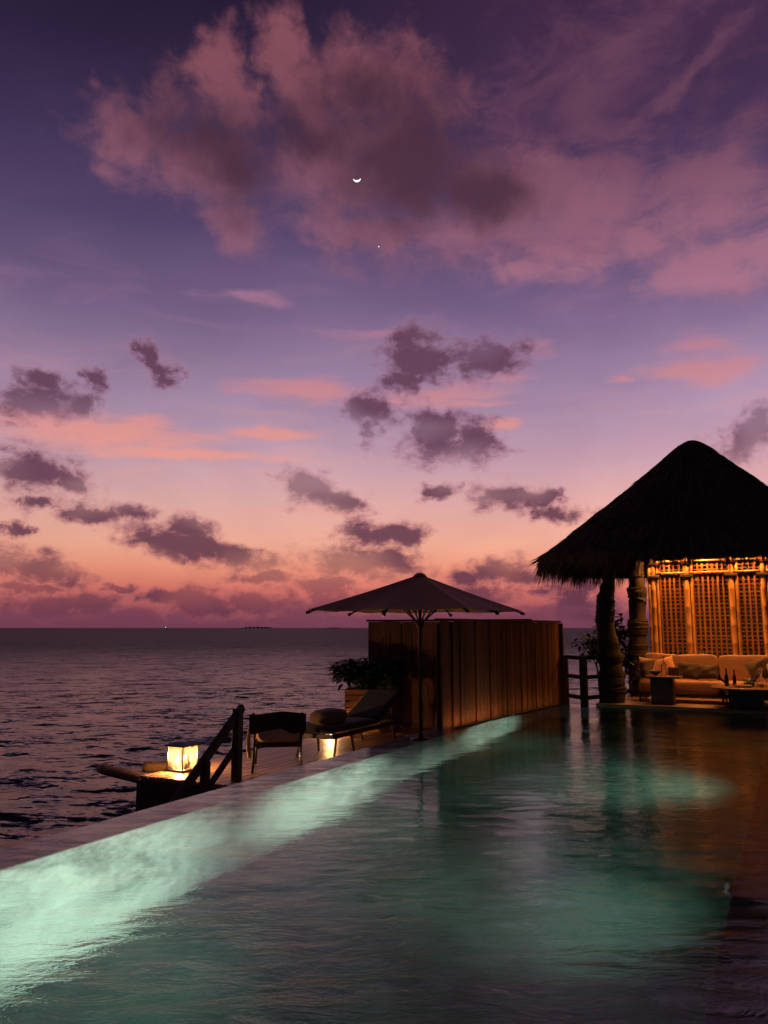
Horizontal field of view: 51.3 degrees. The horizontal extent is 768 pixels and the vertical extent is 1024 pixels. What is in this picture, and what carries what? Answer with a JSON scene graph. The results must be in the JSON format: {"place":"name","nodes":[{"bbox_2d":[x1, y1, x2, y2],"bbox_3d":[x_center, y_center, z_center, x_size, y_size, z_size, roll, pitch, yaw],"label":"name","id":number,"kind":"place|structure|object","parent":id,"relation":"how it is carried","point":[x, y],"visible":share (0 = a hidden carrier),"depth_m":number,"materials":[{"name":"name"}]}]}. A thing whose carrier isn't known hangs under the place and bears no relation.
{"place":"outdoors","nodes":[
{"label":"outdoors","id":0,"kind":"place"},
{"bbox_2d":[140,726,434,788],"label":"sun deck","id":1,"kind":"structure","parent":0,"point":[271,760],"depth_m":12.24,"materials":[{"name":"brown wood"}]},
{"bbox_2d":[249,711,305,772],"bbox_3d":[-1.488,3.186,11.235,0.770,0.821,0.920,1,-8,-6],"label":"lounge chair","id":2,"kind":"object","parent":1,"relation":"on","point":[281,729],"visible":0.99,"depth_m":10.89,"materials":[{"name":"brown wood"}]},
{"bbox_2d":[246,727,251,758],"bbox_3d":[-1.878,3.189,11.175,0.078,0.460,0.286,1,-8,-6],"label":"towel","id":3,"kind":"object","parent":2,"relation":"hanging from","point":[248,746],"visible":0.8,"depth_m":11.07,"materials":[{"name":"beige fabric"}]},
{"bbox_2d":[295,690,399,756],"bbox_3d":[-0.521,3.437,13.112,0.694,0.866,2.396,-4,-9,27],"label":"sun lounger","id":4,"kind":"object","parent":1,"relation":"on","point":[371,707],"visible":0.89,"depth_m":13.29,"materials":[{"name":"dark timber"},{"name":"fabric"}]},
{"bbox_2d":[309,708,346,724],"bbox_3d":[-0.868,3.202,12.506,0.423,0.250,0.750,-4,-9,27],"label":"lounger pillow","id":5,"kind":"object","parent":4,"relation":"on","point":[329,716],"visible":0.98,"depth_m":12.26,"materials":[{"name":"beige fabric"}]},
{"bbox_2d":[344,687,381,731],"bbox_3d":[-0.394,3.784,15.353,0.670,0.786,0.670,0,-8,3],"label":"planter","id":6,"kind":"object","parent":1,"relation":"on","point":[353,696],"visible":0.3,"depth_m":15.07,"materials":[{"name":"brown wood"}]},
{"bbox_2d":[324,654,409,690],"bbox_3d":[-0.225,3.144,15.440,1.687,0.736,1.799,-4,-9,27],"label":"planter shrub","id":7,"kind":"object","parent":6,"relation":"on","point":[380,674],"visible":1,"depth_m":15.08,"materials":[{"name":"green plant"}]},
{"bbox_2d":[0,628,762,848],"bbox_3d":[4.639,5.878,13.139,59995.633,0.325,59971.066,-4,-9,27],"label":"sea","id":8,"kind":"structure","parent":0,"point":[78,706],"depth_m":46.41,"materials":[{"name":"blue liquid"}]},
{"bbox_2d":[135,778,218,811],"bbox_3d":[-0.427,5.186,12.613,3.130,2.651,6.540,-4,-9,27],"label":"deck skirt","id":9,"kind":"object","parent":8,"relation":"in","point":[149,794],"visible":0.09,"depth_m":10.44,"materials":[{"name":"brown wood"}]},
{"bbox_2d":[97,764,145,782],"bbox_3d":[-3.627,3.812,11.527,1.577,0.202,0.154,-6,-10,36],"label":"mooring log","id":10,"kind":"object","parent":9,"relation":"attached to","point":[119,773],"visible":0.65,"depth_m":11.63,"materials":[{"name":"brown wood"}]},
{"bbox_2d":[142,761,189,772],"bbox_3d":[-3.051,3.893,12.098,1.186,0.234,0.174,0,-8,0],"label":"mooring log","id":11,"kind":"object","parent":9,"relation":"attached to","point":[151,766],"visible":0.33,"depth_m":12.04,"materials":[{"name":"brown wood"}]},
{"bbox_2d":[164,741,200,772],"bbox_3d":[-2.791,3.377,11.079,0.351,0.387,0.351,-5,-10,30],"label":"lantern","id":12,"kind":"object","parent":9,"relation":"on","point":[184,767],"visible":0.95,"depth_m":11.00,"materials":[{"name":"brown metal"}]},
{"bbox_2d":[168,704,245,802],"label":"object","id":13,"kind":"structure","parent":9,"relation":"attached to","point":[234,724],"depth_m":10.05,"materials":[{"name":"brown wood"}]},
{"bbox_2d":[0,703,767,1023],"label":"pool water","id":14,"kind":"structure","parent":0,"point":[574,864],"depth_m":4.48,"materials":[{"name":"teal liquid"}]},
{"bbox_2d":[0,0,767,627],"label":"sky","id":15,"kind":"structure","parent":0,"point":[224,404],"materials":[{"name":"purple"}]},
{"bbox_2d":[596,693,767,713],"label":"pavilion platform","id":16,"kind":"structure","parent":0,"point":[700,704],"depth_m":14.74,"materials":[{"name":"brown wood"}]},
{"bbox_2d":[562,653,630,705],"bbox_3d":[4.543,3.439,16.168,2.742,1.108,0.791,7,-11,-40],"label":"railing","id":17,"kind":"object","parent":16,"relation":"on","point":[583,676],"visible":0.45,"depth_m":15.29,"materials":[{"name":"brown wood"}]},
{"bbox_2d":[569,630,625,673],"bbox_3d":[4.524,3.266,16.982,1.106,1.514,1.205,3,-9,-19],"label":"plumeria shrub","id":18,"kind":"object","parent":16,"relation":"on","point":[590,643],"visible":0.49,"depth_m":17.00,"materials":[{"name":"green plant"}]},
{"bbox_2d":[586,613,649,684],"bbox_3d":[5.145,3.026,17.067,1.497,1.718,1.720,0,-8,2],"label":"plumeria shrub","id":19,"kind":"object","parent":16,"relation":"on","point":[624,634],"visible":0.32,"depth_m":17.05,"materials":[{"name":"green plant"}]},
{"bbox_2d":[526,440,767,703],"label":"thatched pavilion","id":20,"kind":"structure","parent":16,"relation":"on","point":[690,501],"depth_m":15.46,"materials":[{"name":"plant"}]},
{"bbox_2d":[644,675,682,704],"bbox_3d":[5.213,3.308,14.872,0.620,0.515,0.460,-4,-9,27],"label":"side table","id":21,"kind":"object","parent":16,"relation":"on","point":[663,690],"visible":0.98,"depth_m":14.73,"materials":[{"name":"brown wood"}]},
{"bbox_2d":[648,670,660,674],"bbox_3d":[5.098,3.023,15.019,0.250,0.090,0.247,-4,-9,27],"label":"bowl","id":22,"kind":"object","parent":21,"relation":"on","point":[655,672],"visible":1,"depth_m":14.96,"materials":[{"name":"wood"}]},
{"bbox_2d":[661,656,665,675],"bbox_3d":[5.213,2.869,14.914,0.092,0.365,0.091,-4,-9,27],"label":"bottle","id":23,"kind":"object","parent":21,"relation":"on","point":[663,669],"visible":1,"depth_m":14.88,"materials":[{"name":"clear glass"}]},
{"bbox_2d":[668,667,679,675],"bbox_3d":[5.401,2.970,14.893,0.200,0.153,0.076,-4,-9,27],"label":"menu stand","id":24,"kind":"object","parent":21,"relation":"on","point":[673,671],"visible":1,"depth_m":14.87,"materials":[{"name":"brown wood"}]},
{"bbox_2d":[649,638,698,653],"bbox_3d":[6.503,3.397,17.851,1.266,1.211,1.177,-1,-8,8],"label":"garden shrub","id":25,"kind":"object","parent":16,"relation":"on","point":[674,648],"visible":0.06,"depth_m":17.80,"materials":[{"name":"green plant"}]},
{"bbox_2d":[638,653,767,704],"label":"sofa","id":26,"kind":"object","parent":16,"relation":"on","point":[699,688],"visible":0.56,"depth_m":15.14,"materials":[{"name":"fabric"}]},
{"bbox_2d":[636,657,655,678],"bbox_3d":[5.084,3.029,15.546,0.204,0.400,0.440,19,-11,-23],"label":"throw pillow","id":27,"kind":"object","parent":26,"relation":"on","point":[644,665],"visible":0.86,"depth_m":15.45,"materials":[{"name":"beige fabric"}]},
{"bbox_2d":[654,655,674,674],"bbox_3d":[5.444,3.035,15.588,0.460,0.400,0.174,-19,-38,16],"label":"throw pillow","id":28,"kind":"object","parent":26,"relation":"on","point":[668,662],"visible":0.43,"depth_m":15.55,"materials":[{"name":"beige fabric"}]},
{"bbox_2d":[677,661,698,679],"bbox_3d":[5.807,3.031,15.285,0.400,0.330,0.168,2,-27,24],"label":"throw pillow","id":29,"kind":"object","parent":26,"relation":"on","point":[689,670],"visible":0.9,"depth_m":15.23,"materials":[{"name":"beige fabric"}]},
{"bbox_2d":[697,665,718,678],"bbox_3d":[6.120,3.033,15.149,0.420,0.280,0.168,-9,-34,32],"label":"throw pillow","id":30,"kind":"object","parent":26,"relation":"on","point":[708,672],"visible":1,"depth_m":15.08,"materials":[{"name":"beige fabric"}]},
{"bbox_2d":[744,657,767,681],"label":"throw pillow","id":31,"kind":"object","parent":26,"relation":"on","point":[752,668],"visible":0.79,"depth_m":14.70,"materials":[{"name":"beige fabric"}]},
{"bbox_2d":[679,645,728,656],"bbox_3d":[6.995,3.377,17.244,1.308,1.079,1.385,-4,-9,27],"label":"garden shrub","id":32,"kind":"object","parent":16,"relation":"on","point":[704,649],"visible":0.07,"depth_m":17.27,"materials":[{"name":"green plant"}]},
{"bbox_2d":[647,555,767,697],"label":"bamboo screen","id":33,"kind":"object","parent":16,"relation":"on","point":[689,608],"visible":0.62,"depth_m":16.18,"materials":[{"name":"wood"}]},
{"bbox_2d":[656,576,767,654],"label":"garden wall","id":34,"kind":"structure","parent":16,"relation":"on","point":[722,609],"depth_m":19.30,"materials":[{"name":"brown wood"}]},
{"bbox_2d":[711,684,767,709],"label":"coffee table","id":35,"kind":"object","parent":16,"relation":"on","point":[753,697],"visible":0.8,"depth_m":13.95,"materials":[{"name":"brown wood"}]},
{"bbox_2d":[724,668,728,685],"bbox_3d":[6.138,2.958,14.331,0.068,0.316,0.068,-4,-9,27],"label":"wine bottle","id":36,"kind":"object","parent":35,"relation":"on","point":[726,677],"visible":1,"depth_m":14.30,"materials":[{"name":"black glass"}]},
{"bbox_2d":[732,669,736,685],"bbox_3d":[6.281,2.970,14.335,0.063,0.295,0.063,-4,-9,27],"label":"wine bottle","id":37,"kind":"object","parent":35,"relation":"on","point":[734,680],"visible":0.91,"depth_m":14.31,"materials":[{"name":"black glass"}]},
{"bbox_2d":[735,685,751,687],"bbox_3d":[6.306,3.056,14.027,0.285,0.036,0.200,-3,-9,23],"label":"book","id":38,"kind":"object","parent":35,"relation":"on","point":[744,686],"visible":1,"depth_m":13.93,"materials":[{"name":"paper"}]},
{"bbox_2d":[756,668,766,686],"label":"decanter","id":39,"kind":"object","parent":35,"relation":"on","point":[760,681],"visible":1,"depth_m":14.04,"materials":[{"name":"clear glass"}]},
{"bbox_2d":[723,629,763,654],"bbox_3d":[8.016,3.139,17.314,1.622,1.565,1.145,-4,-9,27],"label":"garden shrub","id":40,"kind":"object","parent":16,"relation":"on","point":[749,645],"visible":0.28,"depth_m":17.34,"materials":[{"name":"green plant"}]},
{"bbox_2d":[741,678,755,685],"bbox_3d":[6.529,3.029,14.254,0.306,0.154,0.291,-4,-9,27],"label":"potted plant","id":41,"kind":"object","parent":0,"point":[749,682],"visible":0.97,"depth_m":14.22,"materials":[{"name":"green plant"}]},
{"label":"pool basin","id":42,"kind":"structure","parent":0,"visible":0},
{"bbox_2d":[366,618,563,728],"bbox_3d":[0.760,3.007,14.529,3.760,2.119,5.130,-4,-9,27],"label":"privacy screen","id":43,"kind":"object","parent":42,"relation":"on","point":[476,669],"visible":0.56,"depth_m":14.24,"materials":[{"name":"brown wood"}]},
{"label":"pool rim","id":44,"kind":"structure","parent":42,"relation":"on","visible":0},
{"bbox_2d":[306,573,524,739],"bbox_3d":[0.486,1.930,10.706,2.260,2.228,2.260,-4,-9,27],"label":"parasol","id":45,"kind":"object","parent":44,"relation":"on","point":[418,593],"visible":0.98,"depth_m":10.41,"materials":[{"name":"fabric"}]},
{"bbox_2d":[455,715,511,728],"bbox_3d":[1.553,3.265,12.436,0.050,0.038,2.000,-5,-10,33],"label":"light strip","id":46,"kind":"object","parent":44,"relation":"on","point":[482,721],"visible":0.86,"depth_m":12.34,"materials":[{"name":"brown metal"}]},
{"bbox_2d":[514,702,569,715],"bbox_3d":[2.869,3.555,14.437,0.050,0.038,2.600,-5,-10,33],"label":"light strip","id":47,"kind":"object","parent":44,"relation":"on","point":[541,708],"visible":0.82,"depth_m":14.32,"materials":[{"name":"brown metal"}]}
]}

